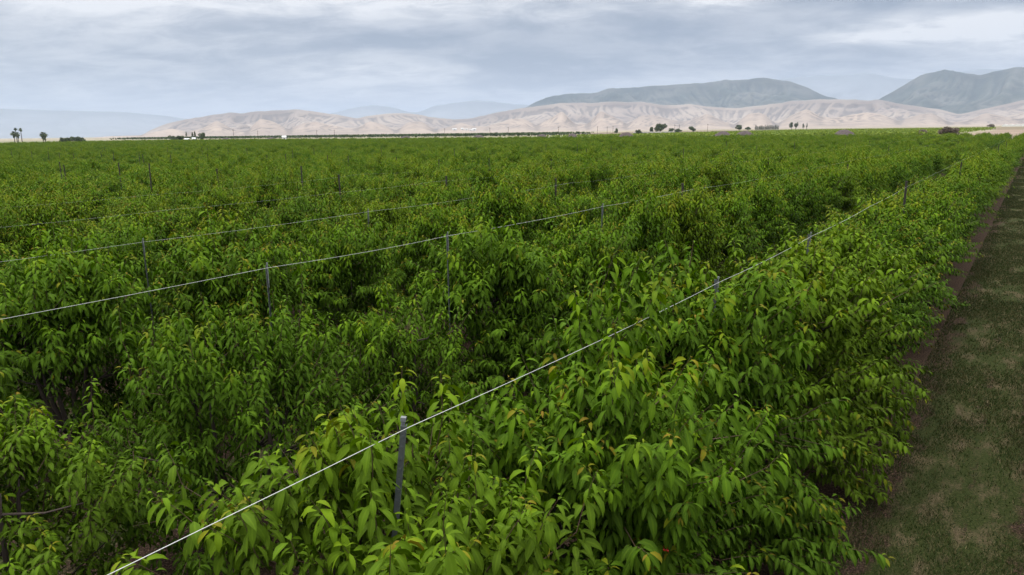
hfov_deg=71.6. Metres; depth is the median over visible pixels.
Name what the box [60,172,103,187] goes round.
cherry tree
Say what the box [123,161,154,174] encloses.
cherry tree
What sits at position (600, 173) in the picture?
cherry tree
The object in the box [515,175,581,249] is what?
cherry tree
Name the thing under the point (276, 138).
scrub field
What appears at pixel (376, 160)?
cherry tree
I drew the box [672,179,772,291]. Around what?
cherry tree
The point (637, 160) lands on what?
cherry tree
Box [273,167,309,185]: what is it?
cherry tree
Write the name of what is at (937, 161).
cherry tree
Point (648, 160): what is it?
cherry tree
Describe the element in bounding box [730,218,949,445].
cherry tree
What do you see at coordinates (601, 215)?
trellis post
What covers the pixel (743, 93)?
wooded mountain ridge
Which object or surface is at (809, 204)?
cherry tree
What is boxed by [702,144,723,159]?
cherry tree
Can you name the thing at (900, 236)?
cherry tree
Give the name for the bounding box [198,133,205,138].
broadleaf tree
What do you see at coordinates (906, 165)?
cherry tree
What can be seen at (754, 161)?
cherry tree
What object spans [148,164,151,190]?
end post
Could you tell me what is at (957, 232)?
cherry tree
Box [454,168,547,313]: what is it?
cherry tree
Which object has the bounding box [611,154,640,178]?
cherry tree
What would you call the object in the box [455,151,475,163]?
cherry tree
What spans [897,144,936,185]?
cherry tree
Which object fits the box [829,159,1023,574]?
aisle grass
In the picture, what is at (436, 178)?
cherry tree
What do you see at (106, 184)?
cherry tree
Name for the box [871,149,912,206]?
cherry tree
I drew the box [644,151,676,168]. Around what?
cherry tree
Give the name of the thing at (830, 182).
cherry tree
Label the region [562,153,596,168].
cherry tree
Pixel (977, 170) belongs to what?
cherry tree
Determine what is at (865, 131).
vineyard
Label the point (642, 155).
cherry tree
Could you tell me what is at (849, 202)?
cherry tree
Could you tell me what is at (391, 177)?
cherry tree
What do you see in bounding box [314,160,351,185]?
cherry tree
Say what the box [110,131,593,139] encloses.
orchard block
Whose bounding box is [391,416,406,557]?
trellis post
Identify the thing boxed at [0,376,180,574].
cherry tree
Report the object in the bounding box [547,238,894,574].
cherry tree
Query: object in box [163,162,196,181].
cherry tree
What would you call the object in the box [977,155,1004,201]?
cherry tree
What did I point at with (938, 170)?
cherry tree
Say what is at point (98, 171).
cherry tree
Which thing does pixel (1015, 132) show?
ploughed field
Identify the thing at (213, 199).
cherry tree
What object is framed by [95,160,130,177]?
cherry tree
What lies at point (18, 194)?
cherry tree
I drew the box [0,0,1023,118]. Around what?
sky
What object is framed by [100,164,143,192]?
cherry tree
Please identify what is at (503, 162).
cherry tree
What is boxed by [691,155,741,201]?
cherry tree
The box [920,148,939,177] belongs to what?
cherry tree
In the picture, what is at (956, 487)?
orchard floor
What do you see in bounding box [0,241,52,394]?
cherry tree
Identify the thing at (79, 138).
broadleaf tree
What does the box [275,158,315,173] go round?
cherry tree
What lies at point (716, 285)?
trellis post
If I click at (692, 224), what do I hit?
cherry tree
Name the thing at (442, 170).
cherry tree
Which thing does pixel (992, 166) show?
cherry tree
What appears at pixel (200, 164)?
cherry tree
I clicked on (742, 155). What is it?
cherry tree
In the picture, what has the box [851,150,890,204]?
cherry tree
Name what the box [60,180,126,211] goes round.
cherry tree
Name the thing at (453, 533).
cherry tree
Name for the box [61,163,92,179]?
cherry tree
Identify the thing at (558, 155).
cherry tree
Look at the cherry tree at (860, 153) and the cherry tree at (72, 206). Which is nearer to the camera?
the cherry tree at (72, 206)
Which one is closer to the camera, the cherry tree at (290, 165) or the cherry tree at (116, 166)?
the cherry tree at (290, 165)
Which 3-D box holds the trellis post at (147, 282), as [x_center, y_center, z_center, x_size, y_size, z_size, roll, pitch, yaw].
[-7.320,1.079,14.574,0.043,4.219,0.024,11,17,43]
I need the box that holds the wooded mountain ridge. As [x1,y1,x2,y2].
[525,78,835,107]
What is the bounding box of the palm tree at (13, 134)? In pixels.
[10,131,16,141]
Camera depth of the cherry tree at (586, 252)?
16.62 m
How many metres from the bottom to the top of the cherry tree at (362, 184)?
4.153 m
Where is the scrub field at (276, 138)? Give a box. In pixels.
[0,136,561,142]
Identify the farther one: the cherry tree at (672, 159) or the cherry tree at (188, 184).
the cherry tree at (672, 159)
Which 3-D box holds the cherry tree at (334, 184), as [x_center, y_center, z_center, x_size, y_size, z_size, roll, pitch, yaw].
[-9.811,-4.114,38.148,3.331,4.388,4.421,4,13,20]
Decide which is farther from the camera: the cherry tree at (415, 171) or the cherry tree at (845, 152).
the cherry tree at (845, 152)
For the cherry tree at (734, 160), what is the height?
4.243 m
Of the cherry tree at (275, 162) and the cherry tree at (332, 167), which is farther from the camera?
the cherry tree at (275, 162)
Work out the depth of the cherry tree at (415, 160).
65.89 m
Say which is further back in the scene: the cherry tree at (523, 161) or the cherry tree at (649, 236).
the cherry tree at (523, 161)
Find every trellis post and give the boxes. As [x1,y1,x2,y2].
[142,238,156,345]
[265,262,285,475]
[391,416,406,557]
[446,232,452,383]
[601,204,602,226]
[708,276,719,408]
[794,232,811,422]
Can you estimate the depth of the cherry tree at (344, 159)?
79.92 m
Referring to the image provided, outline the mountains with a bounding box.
[0,69,1001,138]
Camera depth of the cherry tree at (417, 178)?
42.72 m
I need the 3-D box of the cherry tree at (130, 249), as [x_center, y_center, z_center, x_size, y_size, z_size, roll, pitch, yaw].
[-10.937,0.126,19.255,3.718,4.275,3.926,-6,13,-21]
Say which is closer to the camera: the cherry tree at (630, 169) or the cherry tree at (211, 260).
the cherry tree at (211, 260)
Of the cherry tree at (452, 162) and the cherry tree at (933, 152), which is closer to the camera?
the cherry tree at (452, 162)
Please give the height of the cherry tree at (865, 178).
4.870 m
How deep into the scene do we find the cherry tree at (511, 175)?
42.29 m
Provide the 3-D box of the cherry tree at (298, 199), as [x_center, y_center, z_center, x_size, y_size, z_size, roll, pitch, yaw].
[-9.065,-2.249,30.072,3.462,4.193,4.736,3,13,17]
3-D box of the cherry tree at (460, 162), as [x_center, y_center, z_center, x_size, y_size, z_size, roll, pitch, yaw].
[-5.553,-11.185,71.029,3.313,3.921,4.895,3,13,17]
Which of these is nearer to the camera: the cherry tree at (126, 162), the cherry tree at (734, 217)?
the cherry tree at (734, 217)
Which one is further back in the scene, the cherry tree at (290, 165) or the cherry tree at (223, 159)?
the cherry tree at (223, 159)
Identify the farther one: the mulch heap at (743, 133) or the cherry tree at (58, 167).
the mulch heap at (743, 133)
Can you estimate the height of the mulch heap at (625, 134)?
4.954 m
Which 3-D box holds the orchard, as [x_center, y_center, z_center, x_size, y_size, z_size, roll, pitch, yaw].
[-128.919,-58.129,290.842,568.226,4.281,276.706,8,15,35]
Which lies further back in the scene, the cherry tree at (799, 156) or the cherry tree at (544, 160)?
the cherry tree at (544, 160)
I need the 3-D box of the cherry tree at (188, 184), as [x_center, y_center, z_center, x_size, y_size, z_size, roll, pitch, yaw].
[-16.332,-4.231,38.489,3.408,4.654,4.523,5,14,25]
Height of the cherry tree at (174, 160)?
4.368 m
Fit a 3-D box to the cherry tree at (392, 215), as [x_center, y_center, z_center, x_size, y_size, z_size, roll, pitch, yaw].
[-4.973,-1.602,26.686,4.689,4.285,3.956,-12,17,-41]
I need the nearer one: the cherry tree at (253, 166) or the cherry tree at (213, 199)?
the cherry tree at (213, 199)
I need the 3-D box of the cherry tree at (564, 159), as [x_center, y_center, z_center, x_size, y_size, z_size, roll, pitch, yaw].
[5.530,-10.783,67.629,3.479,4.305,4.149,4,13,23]
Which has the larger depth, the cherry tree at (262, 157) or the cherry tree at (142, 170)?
the cherry tree at (262, 157)
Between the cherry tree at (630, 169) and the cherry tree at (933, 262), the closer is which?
the cherry tree at (933, 262)
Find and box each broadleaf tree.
[74,136,85,141]
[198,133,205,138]
[654,124,667,131]
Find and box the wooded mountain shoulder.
[878,67,1023,113]
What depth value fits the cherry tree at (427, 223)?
20.01 m
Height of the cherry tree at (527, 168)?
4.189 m
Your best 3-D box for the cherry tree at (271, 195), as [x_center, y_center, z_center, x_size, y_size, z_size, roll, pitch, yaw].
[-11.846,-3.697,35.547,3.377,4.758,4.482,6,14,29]
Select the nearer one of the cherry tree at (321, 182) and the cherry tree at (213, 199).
the cherry tree at (213, 199)
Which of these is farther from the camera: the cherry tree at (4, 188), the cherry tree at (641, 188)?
the cherry tree at (4, 188)
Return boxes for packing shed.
[634,131,674,132]
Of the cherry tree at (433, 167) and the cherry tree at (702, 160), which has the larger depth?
the cherry tree at (702, 160)
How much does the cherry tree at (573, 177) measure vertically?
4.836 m
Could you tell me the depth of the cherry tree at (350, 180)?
45.47 m
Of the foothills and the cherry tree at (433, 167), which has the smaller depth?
the cherry tree at (433, 167)
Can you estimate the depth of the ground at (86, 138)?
2459.74 m
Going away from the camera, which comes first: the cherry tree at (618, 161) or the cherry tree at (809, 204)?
the cherry tree at (809, 204)
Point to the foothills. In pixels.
(601, 120)
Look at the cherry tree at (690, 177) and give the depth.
35.58 m
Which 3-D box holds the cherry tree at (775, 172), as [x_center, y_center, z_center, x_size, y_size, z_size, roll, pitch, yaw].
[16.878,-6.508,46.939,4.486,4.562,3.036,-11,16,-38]
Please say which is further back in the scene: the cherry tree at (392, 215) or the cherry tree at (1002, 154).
the cherry tree at (1002, 154)
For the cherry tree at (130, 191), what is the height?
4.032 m
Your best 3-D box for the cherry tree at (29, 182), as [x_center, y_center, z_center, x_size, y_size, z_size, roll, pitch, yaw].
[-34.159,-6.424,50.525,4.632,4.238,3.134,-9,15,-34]
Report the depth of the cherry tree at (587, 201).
27.67 m
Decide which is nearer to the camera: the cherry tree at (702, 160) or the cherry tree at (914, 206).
the cherry tree at (914, 206)
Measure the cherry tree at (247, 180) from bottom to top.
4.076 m
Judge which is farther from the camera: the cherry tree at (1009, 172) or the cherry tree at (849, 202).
the cherry tree at (1009, 172)
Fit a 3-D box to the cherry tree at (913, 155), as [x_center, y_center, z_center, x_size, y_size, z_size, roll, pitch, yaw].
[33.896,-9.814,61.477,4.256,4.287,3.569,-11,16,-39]
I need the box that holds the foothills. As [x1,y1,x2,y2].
[94,109,1023,137]
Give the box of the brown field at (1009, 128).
[515,127,1023,134]
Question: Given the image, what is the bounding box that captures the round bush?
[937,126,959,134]
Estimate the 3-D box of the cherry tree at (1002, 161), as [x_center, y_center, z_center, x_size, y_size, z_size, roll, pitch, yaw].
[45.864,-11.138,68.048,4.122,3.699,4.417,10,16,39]
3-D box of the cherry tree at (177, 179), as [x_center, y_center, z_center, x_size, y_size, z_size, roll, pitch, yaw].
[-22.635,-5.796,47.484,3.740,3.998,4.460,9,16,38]
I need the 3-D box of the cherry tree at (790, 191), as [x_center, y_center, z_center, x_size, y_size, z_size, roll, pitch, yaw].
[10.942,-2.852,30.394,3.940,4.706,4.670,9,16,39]
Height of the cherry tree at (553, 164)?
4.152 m
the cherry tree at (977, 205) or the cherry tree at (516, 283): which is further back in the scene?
the cherry tree at (977, 205)
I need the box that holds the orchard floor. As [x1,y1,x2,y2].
[0,147,1023,574]
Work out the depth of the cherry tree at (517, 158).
78.35 m
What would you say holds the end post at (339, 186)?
on the orchard floor
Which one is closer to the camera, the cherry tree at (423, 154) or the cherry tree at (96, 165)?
the cherry tree at (96, 165)
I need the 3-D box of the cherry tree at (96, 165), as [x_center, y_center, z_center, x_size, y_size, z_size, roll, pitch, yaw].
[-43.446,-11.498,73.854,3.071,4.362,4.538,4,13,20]
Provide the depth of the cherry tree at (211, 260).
14.90 m
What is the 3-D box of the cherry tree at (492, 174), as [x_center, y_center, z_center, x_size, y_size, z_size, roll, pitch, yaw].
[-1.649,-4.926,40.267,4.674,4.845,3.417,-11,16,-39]
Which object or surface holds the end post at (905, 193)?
on the orchard floor
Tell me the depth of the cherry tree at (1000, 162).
59.44 m
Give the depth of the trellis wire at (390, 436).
4.62 m
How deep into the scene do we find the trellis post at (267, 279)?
10.33 m
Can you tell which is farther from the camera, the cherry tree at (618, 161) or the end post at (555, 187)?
the cherry tree at (618, 161)
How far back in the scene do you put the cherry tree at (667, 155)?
71.12 m
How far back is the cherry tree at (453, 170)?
54.12 m
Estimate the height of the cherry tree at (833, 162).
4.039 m
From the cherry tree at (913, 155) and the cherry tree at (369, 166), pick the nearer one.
the cherry tree at (913, 155)
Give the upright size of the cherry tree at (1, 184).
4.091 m
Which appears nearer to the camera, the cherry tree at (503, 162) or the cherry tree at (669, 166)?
the cherry tree at (669, 166)
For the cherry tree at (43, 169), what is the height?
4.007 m
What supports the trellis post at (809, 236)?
on the orchard floor
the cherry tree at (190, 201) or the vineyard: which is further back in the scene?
the vineyard
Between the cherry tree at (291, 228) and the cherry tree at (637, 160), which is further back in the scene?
the cherry tree at (637, 160)
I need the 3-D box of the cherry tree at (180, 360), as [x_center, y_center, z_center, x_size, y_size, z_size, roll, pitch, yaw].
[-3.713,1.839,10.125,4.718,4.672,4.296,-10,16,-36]
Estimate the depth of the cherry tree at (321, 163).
63.90 m
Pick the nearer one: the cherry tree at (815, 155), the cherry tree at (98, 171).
the cherry tree at (98, 171)
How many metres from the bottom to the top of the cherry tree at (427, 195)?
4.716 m
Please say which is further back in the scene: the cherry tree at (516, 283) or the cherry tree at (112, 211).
the cherry tree at (112, 211)
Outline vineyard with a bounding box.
[547,127,995,136]
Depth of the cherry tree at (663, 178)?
33.02 m
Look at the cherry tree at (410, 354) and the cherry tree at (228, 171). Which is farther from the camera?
the cherry tree at (228, 171)
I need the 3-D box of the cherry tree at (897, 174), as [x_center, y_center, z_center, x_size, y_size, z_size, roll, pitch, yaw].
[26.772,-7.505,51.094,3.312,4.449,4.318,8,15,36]
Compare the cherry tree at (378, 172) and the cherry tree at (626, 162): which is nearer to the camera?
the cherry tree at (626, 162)
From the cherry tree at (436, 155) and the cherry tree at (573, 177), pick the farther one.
the cherry tree at (436, 155)
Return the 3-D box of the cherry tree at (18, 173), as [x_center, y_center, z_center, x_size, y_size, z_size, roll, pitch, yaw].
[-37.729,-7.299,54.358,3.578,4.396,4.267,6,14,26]
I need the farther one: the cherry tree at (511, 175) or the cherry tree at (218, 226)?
the cherry tree at (511, 175)
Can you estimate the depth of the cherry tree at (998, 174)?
53.92 m
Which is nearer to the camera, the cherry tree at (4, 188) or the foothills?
the cherry tree at (4, 188)
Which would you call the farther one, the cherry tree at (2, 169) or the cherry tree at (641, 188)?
the cherry tree at (2, 169)
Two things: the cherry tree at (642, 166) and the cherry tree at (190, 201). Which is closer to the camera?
the cherry tree at (190, 201)
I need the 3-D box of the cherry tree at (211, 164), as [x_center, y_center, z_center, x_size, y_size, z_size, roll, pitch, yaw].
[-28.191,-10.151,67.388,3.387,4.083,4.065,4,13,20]
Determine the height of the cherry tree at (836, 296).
4.629 m
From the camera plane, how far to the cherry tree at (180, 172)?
58.17 m
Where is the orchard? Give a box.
[0,132,1023,183]
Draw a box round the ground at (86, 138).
[0,125,1001,140]
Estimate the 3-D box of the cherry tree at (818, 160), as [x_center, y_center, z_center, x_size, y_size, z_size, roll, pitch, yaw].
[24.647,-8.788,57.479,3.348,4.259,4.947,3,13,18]
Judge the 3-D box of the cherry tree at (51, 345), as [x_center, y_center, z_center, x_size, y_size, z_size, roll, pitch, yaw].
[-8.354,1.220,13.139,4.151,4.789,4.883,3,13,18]
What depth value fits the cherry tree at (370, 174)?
54.48 m
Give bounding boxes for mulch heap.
[619,132,632,136]
[712,131,729,136]
[737,131,751,135]
[835,129,855,135]
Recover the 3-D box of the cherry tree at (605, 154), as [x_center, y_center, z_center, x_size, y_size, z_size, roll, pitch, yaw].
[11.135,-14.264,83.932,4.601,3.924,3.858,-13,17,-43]
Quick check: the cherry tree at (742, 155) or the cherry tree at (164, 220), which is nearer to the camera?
the cherry tree at (164, 220)
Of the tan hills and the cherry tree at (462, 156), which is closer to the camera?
the cherry tree at (462, 156)
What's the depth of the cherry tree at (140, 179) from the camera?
51.04 m
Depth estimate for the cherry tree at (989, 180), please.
48.74 m
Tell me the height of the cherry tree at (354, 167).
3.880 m
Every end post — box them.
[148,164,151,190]
[338,175,341,207]
[555,178,556,203]
[679,183,683,263]
[902,181,907,222]
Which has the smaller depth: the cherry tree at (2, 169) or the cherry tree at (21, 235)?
the cherry tree at (21, 235)
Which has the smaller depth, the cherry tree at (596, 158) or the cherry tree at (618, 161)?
the cherry tree at (618, 161)
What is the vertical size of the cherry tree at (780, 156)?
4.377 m
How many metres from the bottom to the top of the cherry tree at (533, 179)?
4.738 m
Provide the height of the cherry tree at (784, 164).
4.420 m
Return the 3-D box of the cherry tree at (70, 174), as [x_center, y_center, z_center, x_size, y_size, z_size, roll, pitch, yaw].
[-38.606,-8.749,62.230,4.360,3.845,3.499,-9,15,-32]
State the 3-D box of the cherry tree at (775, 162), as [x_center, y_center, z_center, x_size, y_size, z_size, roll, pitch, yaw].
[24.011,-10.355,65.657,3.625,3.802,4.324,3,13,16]
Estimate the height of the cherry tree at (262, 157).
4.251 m
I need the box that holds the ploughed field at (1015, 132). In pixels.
[973,130,1023,137]
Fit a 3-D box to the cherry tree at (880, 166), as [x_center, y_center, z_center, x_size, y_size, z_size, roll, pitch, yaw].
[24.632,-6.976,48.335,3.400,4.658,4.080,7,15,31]
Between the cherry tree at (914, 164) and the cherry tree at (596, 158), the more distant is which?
the cherry tree at (596, 158)
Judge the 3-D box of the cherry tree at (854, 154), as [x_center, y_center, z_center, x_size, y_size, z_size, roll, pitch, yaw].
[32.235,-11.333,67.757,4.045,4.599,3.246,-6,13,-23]
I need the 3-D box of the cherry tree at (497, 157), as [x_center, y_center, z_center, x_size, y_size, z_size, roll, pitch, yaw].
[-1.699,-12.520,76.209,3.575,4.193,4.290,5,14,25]
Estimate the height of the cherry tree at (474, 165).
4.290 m
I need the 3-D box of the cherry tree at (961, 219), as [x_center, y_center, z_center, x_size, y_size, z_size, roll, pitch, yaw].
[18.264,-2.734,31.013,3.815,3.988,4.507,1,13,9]
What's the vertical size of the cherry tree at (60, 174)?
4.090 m
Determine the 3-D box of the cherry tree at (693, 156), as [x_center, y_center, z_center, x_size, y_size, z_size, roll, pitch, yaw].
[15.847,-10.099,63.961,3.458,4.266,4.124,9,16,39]
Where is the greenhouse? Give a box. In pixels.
[1002,124,1023,126]
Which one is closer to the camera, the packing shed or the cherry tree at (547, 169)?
the cherry tree at (547, 169)
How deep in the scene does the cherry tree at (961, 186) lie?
32.77 m
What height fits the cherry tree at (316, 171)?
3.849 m
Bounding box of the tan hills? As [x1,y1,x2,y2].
[142,99,1023,134]
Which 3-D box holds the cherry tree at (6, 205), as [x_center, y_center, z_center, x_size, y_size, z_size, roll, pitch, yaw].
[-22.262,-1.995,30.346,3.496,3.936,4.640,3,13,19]
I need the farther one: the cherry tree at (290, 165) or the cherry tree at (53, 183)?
the cherry tree at (290, 165)
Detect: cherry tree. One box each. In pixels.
[0,161,14,178]
[0,163,29,187]
[0,175,31,195]
[0,179,13,200]
[0,181,39,210]
[0,182,104,249]
[0,186,89,267]
[0,193,19,227]
[0,220,199,520]
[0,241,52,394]
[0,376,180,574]
[4,168,60,192]
[23,163,55,177]
[26,168,94,196]
[26,172,82,195]
[38,165,84,180]
[38,177,118,239]
[45,160,74,175]
[45,169,90,179]
[46,210,175,361]
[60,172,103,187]
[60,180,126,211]
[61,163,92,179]
[63,242,415,574]
[74,156,107,173]
[82,174,135,197]
[82,195,198,290]
[86,164,127,180]
[86,172,112,198]
[93,170,145,201]
[93,189,187,252]
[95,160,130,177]
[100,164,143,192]
[107,183,187,228]
[110,203,318,437]
[110,366,607,574]
[116,159,143,170]
[117,172,182,200]
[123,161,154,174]
[129,165,159,181]
[131,163,175,190]
[133,162,165,170]
[142,170,186,193]
[148,165,186,193]
[149,206,276,340]
[161,156,195,175]
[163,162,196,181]
[169,175,270,256]
[169,178,269,233]
[170,167,245,217]
[171,170,209,186]
[192,154,224,171]
[197,159,225,171]
[206,160,249,181]
[218,154,243,165]
[226,152,255,169]
[226,159,256,175]
[230,165,313,223]
[233,161,275,185]
[235,170,269,192]
[239,187,363,307]
[252,154,270,165]
[262,158,287,173]
[263,183,334,261]
[272,159,313,188]
[272,207,408,370]
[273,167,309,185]
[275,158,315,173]
[286,271,508,506]
[296,172,328,191]
[305,171,360,221]
[307,155,343,174]
[310,163,338,175]
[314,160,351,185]
[320,181,387,226]
[320,188,422,290]
[334,153,363,170]
[340,169,369,192]
[342,163,373,182]
[350,171,401,199]
[355,169,379,180]
[363,153,390,174]
[363,155,388,170]
[365,159,400,179]
[365,174,438,212]
[366,188,486,338]
[372,172,406,184]
[382,151,416,188]
[393,210,583,457]
[399,156,444,184]
[400,153,427,171]
[401,174,433,189]
[402,171,475,253]
[409,150,433,163]
[418,158,442,181]
[419,168,478,195]
[420,247,790,574]
[426,164,470,183]
[431,149,449,160]
[433,155,450,163]
[439,153,470,176]
[440,163,465,177]
[447,157,469,173]
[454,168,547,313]
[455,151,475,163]
[461,158,512,194]
[464,148,491,166]
[466,158,491,175]
[487,152,511,166]
[490,157,522,178]
[492,157,515,171]
[494,163,568,199]
[498,160,536,187]
[498,164,520,186]
[502,146,525,165]
[513,154,541,171]
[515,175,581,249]
[519,159,547,176]
[523,206,647,367]
[532,149,564,171]
[535,161,561,177]
[546,158,568,173]
[546,160,596,202]
[547,146,571,162]
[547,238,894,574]
[548,187,612,243]
[555,148,570,156]
[558,152,576,167]
[559,157,593,189]
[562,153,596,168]
[562,155,618,199]
[573,151,598,166]
[574,175,681,318]
[581,146,601,162]
[591,158,612,165]
[593,166,666,240]
[598,151,611,160]
[608,157,632,168]
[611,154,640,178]
[613,163,643,183]
[630,155,646,167]
[630,160,690,200]
[631,174,744,291]
[632,161,667,178]
[634,147,655,161]
[635,156,660,164]
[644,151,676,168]
[653,154,686,175]
[657,151,679,161]
[664,158,722,199]
[669,155,701,169]
[670,154,687,166]
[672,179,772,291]
[684,153,703,164]
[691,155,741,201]
[695,148,712,160]
[699,154,713,166]
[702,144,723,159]
[706,149,741,172]
[708,236,926,519]
[717,168,790,271]
[726,158,754,187]
[727,156,749,168]
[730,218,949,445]
[731,150,749,162]
[736,166,817,263]
[737,157,773,184]
[747,149,773,169]
[750,156,790,182]
[764,155,781,168]
[768,148,794,164]
[771,155,796,177]
[772,163,830,241]
[778,147,818,175]
[790,156,854,231]
[798,157,824,169]
[798,211,947,370]
[804,153,836,169]
[806,192,956,354]
[808,148,827,158]
[811,162,863,228]
[814,155,844,169]
[827,150,883,224]
[828,161,866,221]
[830,146,859,165]
[833,209,970,311]
[845,146,862,160]
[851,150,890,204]
[853,145,868,162]
[858,150,896,198]
[862,178,971,284]
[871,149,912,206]
[872,153,909,205]
[877,181,978,280]
[889,149,924,195]
[889,150,918,195]
[893,151,923,188]
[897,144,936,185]
[903,177,982,261]
[907,147,934,178]
[907,167,986,237]
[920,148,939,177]
[921,146,945,177]
[930,147,945,176]
[938,163,991,233]
[939,152,1002,220]
[941,176,986,227]
[944,168,993,231]
[947,175,1000,214]
[952,156,1008,207]
[961,149,1014,199]
[962,151,1000,207]
[974,148,1011,183]
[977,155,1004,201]
[980,156,1011,191]
[981,148,1012,167]
[981,152,1014,180]
[992,156,1007,196]
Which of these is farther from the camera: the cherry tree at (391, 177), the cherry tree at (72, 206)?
the cherry tree at (391, 177)
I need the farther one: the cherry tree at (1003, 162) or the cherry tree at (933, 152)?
the cherry tree at (933, 152)
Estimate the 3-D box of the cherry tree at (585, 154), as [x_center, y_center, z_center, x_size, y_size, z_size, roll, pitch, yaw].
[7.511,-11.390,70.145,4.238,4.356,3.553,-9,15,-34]
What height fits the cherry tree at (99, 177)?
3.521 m
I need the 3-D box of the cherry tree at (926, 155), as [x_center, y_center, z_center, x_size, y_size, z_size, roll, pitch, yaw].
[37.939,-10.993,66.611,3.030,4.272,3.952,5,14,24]
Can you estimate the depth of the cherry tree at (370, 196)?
31.80 m
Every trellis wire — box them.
[0,135,979,319]
[2,138,922,261]
[9,154,720,226]
[108,138,1008,574]
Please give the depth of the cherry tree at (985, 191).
40.82 m
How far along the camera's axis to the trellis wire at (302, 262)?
10.05 m
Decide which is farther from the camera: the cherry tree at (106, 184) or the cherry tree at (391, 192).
the cherry tree at (106, 184)
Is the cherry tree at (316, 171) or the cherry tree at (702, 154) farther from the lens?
the cherry tree at (702, 154)
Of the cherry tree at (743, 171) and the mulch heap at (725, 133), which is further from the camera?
the mulch heap at (725, 133)
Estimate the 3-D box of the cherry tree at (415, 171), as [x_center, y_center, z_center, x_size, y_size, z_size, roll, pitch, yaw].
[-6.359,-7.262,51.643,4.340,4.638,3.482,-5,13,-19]
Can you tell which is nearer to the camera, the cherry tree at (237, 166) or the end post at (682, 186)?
the end post at (682, 186)
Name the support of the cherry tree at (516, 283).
on the orchard floor
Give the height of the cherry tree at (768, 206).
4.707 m
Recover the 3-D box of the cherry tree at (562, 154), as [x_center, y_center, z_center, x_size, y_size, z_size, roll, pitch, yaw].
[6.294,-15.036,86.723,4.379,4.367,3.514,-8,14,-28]
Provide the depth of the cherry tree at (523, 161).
61.73 m
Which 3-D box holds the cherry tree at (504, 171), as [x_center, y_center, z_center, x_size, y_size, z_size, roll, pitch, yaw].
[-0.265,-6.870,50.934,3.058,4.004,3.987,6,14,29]
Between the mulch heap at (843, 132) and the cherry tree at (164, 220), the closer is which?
the cherry tree at (164, 220)
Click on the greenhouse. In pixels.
(1005, 125)
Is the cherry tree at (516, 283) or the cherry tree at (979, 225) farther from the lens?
the cherry tree at (979, 225)
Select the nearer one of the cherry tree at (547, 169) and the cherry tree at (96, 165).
the cherry tree at (547, 169)
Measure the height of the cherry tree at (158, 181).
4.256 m
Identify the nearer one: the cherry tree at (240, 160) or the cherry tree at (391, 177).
the cherry tree at (391, 177)
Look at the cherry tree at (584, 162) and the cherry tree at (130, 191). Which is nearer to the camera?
the cherry tree at (130, 191)
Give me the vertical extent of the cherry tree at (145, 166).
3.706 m
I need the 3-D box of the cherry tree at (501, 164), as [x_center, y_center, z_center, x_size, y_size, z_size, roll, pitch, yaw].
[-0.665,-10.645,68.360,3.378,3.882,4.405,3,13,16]
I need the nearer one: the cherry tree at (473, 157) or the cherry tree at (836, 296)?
the cherry tree at (836, 296)
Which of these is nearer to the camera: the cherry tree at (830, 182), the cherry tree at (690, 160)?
the cherry tree at (830, 182)
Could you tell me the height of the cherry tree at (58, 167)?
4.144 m
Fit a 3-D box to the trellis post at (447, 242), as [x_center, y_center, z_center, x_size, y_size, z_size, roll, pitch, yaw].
[-1.189,1.083,13.815,0.043,4.371,0.024,11,17,43]
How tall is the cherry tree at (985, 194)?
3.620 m
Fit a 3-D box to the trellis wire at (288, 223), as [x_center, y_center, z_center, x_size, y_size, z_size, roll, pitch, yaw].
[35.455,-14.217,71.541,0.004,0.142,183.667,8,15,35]
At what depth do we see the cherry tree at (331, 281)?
17.71 m
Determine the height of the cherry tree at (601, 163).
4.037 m
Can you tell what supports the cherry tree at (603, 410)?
on the orchard floor
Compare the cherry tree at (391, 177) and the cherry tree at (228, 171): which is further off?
the cherry tree at (228, 171)
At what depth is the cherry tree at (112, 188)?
43.90 m
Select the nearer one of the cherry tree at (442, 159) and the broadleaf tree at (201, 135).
the cherry tree at (442, 159)
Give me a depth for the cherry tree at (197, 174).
54.69 m
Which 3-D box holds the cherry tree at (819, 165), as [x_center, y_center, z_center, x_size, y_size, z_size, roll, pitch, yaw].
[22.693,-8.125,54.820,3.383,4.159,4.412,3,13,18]
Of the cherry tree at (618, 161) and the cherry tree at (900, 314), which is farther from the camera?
the cherry tree at (618, 161)
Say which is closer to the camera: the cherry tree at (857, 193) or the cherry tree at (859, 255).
the cherry tree at (859, 255)
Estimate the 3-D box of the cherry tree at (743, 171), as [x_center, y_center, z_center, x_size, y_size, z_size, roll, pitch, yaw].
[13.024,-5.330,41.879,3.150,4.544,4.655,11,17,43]
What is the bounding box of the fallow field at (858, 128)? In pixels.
[630,126,1023,131]
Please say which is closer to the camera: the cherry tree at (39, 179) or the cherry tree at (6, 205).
the cherry tree at (6, 205)
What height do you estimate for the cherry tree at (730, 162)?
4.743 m

